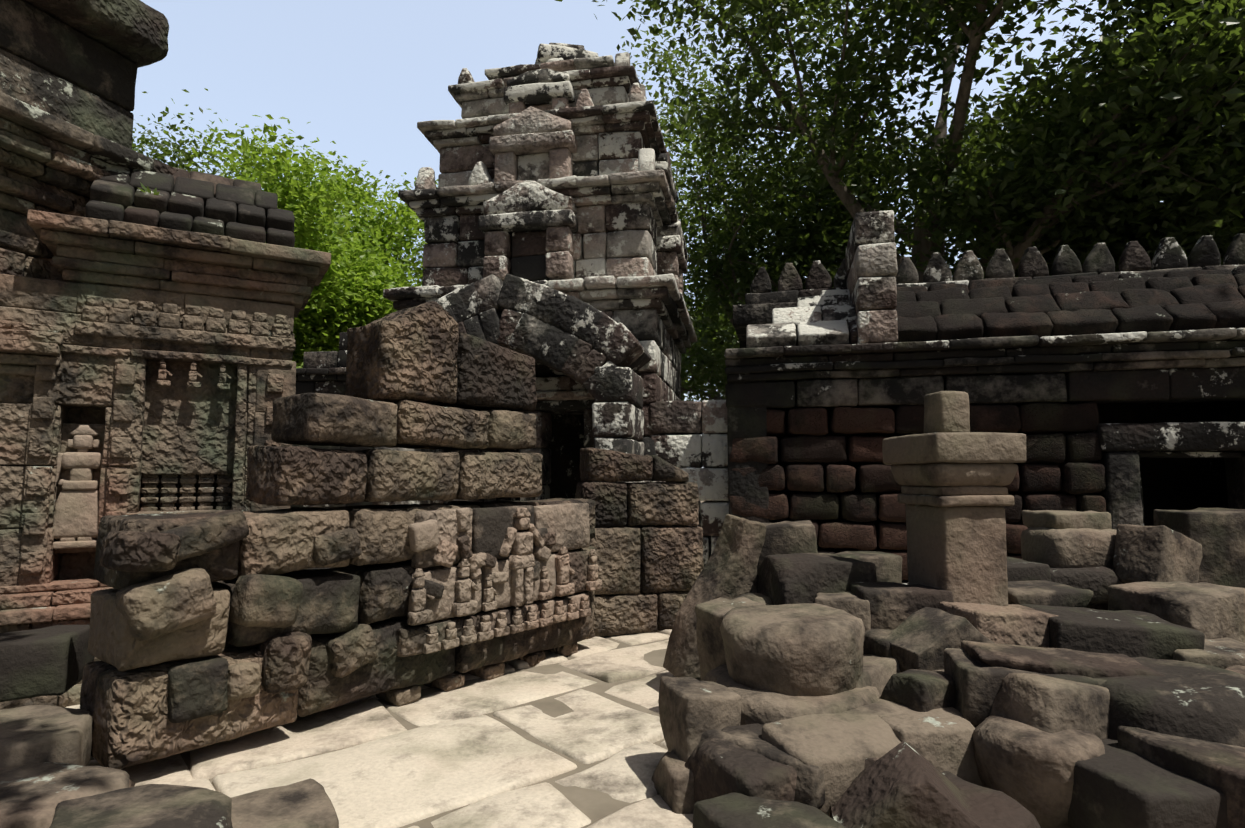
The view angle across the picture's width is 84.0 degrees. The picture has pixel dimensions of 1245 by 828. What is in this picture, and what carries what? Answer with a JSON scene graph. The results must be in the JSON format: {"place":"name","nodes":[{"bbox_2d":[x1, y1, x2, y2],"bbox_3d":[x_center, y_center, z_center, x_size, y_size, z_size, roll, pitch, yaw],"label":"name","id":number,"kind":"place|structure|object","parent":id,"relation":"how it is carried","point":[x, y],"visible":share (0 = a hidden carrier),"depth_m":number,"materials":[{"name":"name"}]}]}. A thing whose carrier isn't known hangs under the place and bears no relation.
{"place":"outdoors","nodes":[
{"label":"outdoors","id":0,"kind":"place"},
{"bbox_2d":[290,332,373,507],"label":"wall","id":1,"kind":"structure","parent":0,"point":[322,372],"depth_m":16.64,"materials":[{"name":"stone"}]},
{"bbox_2d":[180,501,711,827],"bbox_3d":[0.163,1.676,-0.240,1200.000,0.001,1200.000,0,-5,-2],"label":"ground","id":2,"kind":"structure","parent":0,"point":[593,806],"depth_m":4.71,"materials":[{"name":"beige stone"}]},
{"bbox_2d":[132,88,249,174],"bbox_3d":[-19.794,-4.098,29.344,13.106,16.607,10.827,0,-5,-2],"label":"bright tree","id":3,"kind":"object","parent":2,"relation":"on","point":[176,150],"depth_m":27.51,"materials":[{"name":"green plant"}]},
{"bbox_2d":[163,98,413,367],"bbox_3d":[-12.347,-4.018,25.296,11.792,15.731,14.503,0,-5,-2],"label":"bright tree","id":4,"kind":"object","parent":2,"relation":"on","point":[305,205],"depth_m":22.20,"materials":[{"name":"green plant"}]},
{"bbox_2d":[241,172,437,348],"bbox_3d":[-9.551,-3.195,27.950,12.301,14.543,11.610,0,-5,-2],"label":"bright tree","id":5,"kind":"object","parent":2,"relation":"on","point":[401,226],"depth_m":27.08,"materials":[{"name":"green plant"}]},
{"bbox_2d":[66,568,692,827],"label":"paving slabs","id":6,"kind":"structure","parent":2,"relation":"on","point":[457,748],"depth_m":4.09,"materials":[{"name":"beige stone"}]},
{"bbox_2d":[0,0,189,279],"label":"tower","id":7,"kind":"structure","parent":6,"relation":"on","point":[68,72],"depth_m":5.77,"materials":[{"name":"stone"}]},
{"bbox_2d":[0,210,330,709],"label":"temple building","id":8,"kind":"structure","parent":6,"relation":"on","point":[189,447],"depth_m":5.73,"materials":[{"name":"stone"}]},
{"bbox_2d":[52,425,107,548],"bbox_3d":[-4.405,0.586,5.624,0.414,0.990,0.155,3,-6,-30],"label":"statue","id":9,"kind":"object","parent":8,"relation":"attached to","point":[75,522],"visible":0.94,"depth_m":5.57,"materials":[{"name":"stone"}]},
{"bbox_2d":[20,295,295,574],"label":"carved relief ornaments","id":10,"kind":"object","parent":8,"relation":"attached to","point":[93,322],"depth_m":5.74,"materials":[{"name":"stone"}]},
{"bbox_2d":[85,164,294,246],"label":"roof wall","id":11,"kind":"structure","parent":8,"relation":"on","point":[201,202],"depth_m":6.18,"materials":[{"name":"stone"}]},
{"bbox_2d":[139,182,159,194],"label":"weeds","id":12,"kind":"object","parent":11,"relation":"attached to","point":[148,190],"visible":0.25,"depth_m":6.00,"materials":[{"name":"green plant"}]},
{"bbox_2d":[79,301,595,768],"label":"stone block wall","id":13,"kind":"structure","parent":6,"relation":"on","point":[207,629],"depth_m":4.58,"materials":[{"name":"stone"}]},
{"bbox_2d":[396,503,601,656],"bbox_3d":[-0.913,1.295,5.764,1.493,1.066,1.607,0,-5,-2],"label":"carved relief","id":14,"kind":"object","parent":13,"relation":"attached to","point":[526,540],"visible":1,"depth_m":5.58},
{"bbox_2d":[0,508,1244,827],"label":"rubble blocks","id":15,"kind":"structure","parent":6,"relation":"on","point":[1092,674],"depth_m":3.63,"materials":[{"name":"stone"}]},
{"bbox_2d":[575,448,703,636],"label":"stone wall","id":16,"kind":"structure","parent":6,"relation":"on","point":[649,563],"depth_m":7.31,"materials":[{"name":"stone"}]},
{"bbox_2d":[649,400,728,565],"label":"connecting wall","id":17,"kind":"structure","parent":6,"relation":"on","point":[679,428],"depth_m":9.01,"materials":[{"name":"stone"}]},
{"bbox_2d":[882,391,1025,605],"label":"stone pillar","id":18,"kind":"structure","parent":6,"relation":"on","point":[953,475],"depth_m":4.69,"materials":[{"name":"stone"}]},
{"bbox_2d":[725,234,1244,584],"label":"temple building","id":19,"kind":"structure","parent":6,"relation":"on","point":[1170,430],"depth_m":8.24,"materials":[{"name":"grey stone"}]},
{"bbox_2d":[746,210,897,357],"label":"wall","id":20,"kind":"structure","parent":19,"relation":"on","point":[861,309],"depth_m":8.40,"materials":[{"name":"grey stone"}]},
{"bbox_2d":[728,402,1105,580],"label":"stone block wall","id":21,"kind":"structure","parent":19,"relation":"on","point":[808,446],"depth_m":8.26,"materials":[{"name":"brown stone"}]},
{"bbox_2d":[895,265,1244,341],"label":"tiled roof","id":22,"kind":"structure","parent":19,"relation":"on","point":[1170,300],"depth_m":8.14,"materials":[{"name":"grey stone"}]},
{"bbox_2d":[372,43,696,525],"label":"tower","id":23,"kind":"structure","parent":2,"relation":"on","point":[545,210],"depth_m":9.64,"materials":[{"name":"stone"}]},
{"bbox_2d":[654,73,876,401],"bbox_3d":[3.321,-6.376,31.128,14.390,21.428,15.601,0,-5,-2],"label":"tree","id":24,"kind":"object","parent":2,"relation":"on","point":[695,314],"depth_m":28.85,"materials":[{"name":"green plant"}]},
{"bbox_2d":[620,2,920,401],"bbox_3d":[3.927,-4.919,21.406,10.832,16.862,10.653,0,-5,-2],"label":"tree","id":25,"kind":"object","parent":2,"relation":"on","point":[738,196],"depth_m":19.79,"materials":[{"name":"green plant"}]},
{"bbox_2d":[555,0,1244,323],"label":"tree","id":26,"kind":"object","parent":2,"relation":"on","point":[1035,178],"depth_m":13.66,"materials":[{"name":"green plant"}]},
{"bbox_2d":[885,2,1244,276],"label":"tree","id":27,"kind":"object","parent":2,"relation":"on","point":[977,133],"depth_m":16.78,"materials":[{"name":"green plant"}]},
{"bbox_2d":[921,0,1244,276],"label":"tree","id":28,"kind":"object","parent":2,"relation":"on","point":[1199,222],"depth_m":12.73,"materials":[{"name":"green plant"}]},
{"bbox_2d":[131,0,1173,467],"label":"sky","id":29,"kind":"structure","parent":0,"point":[363,74],"materials":[{"name":"blue"}]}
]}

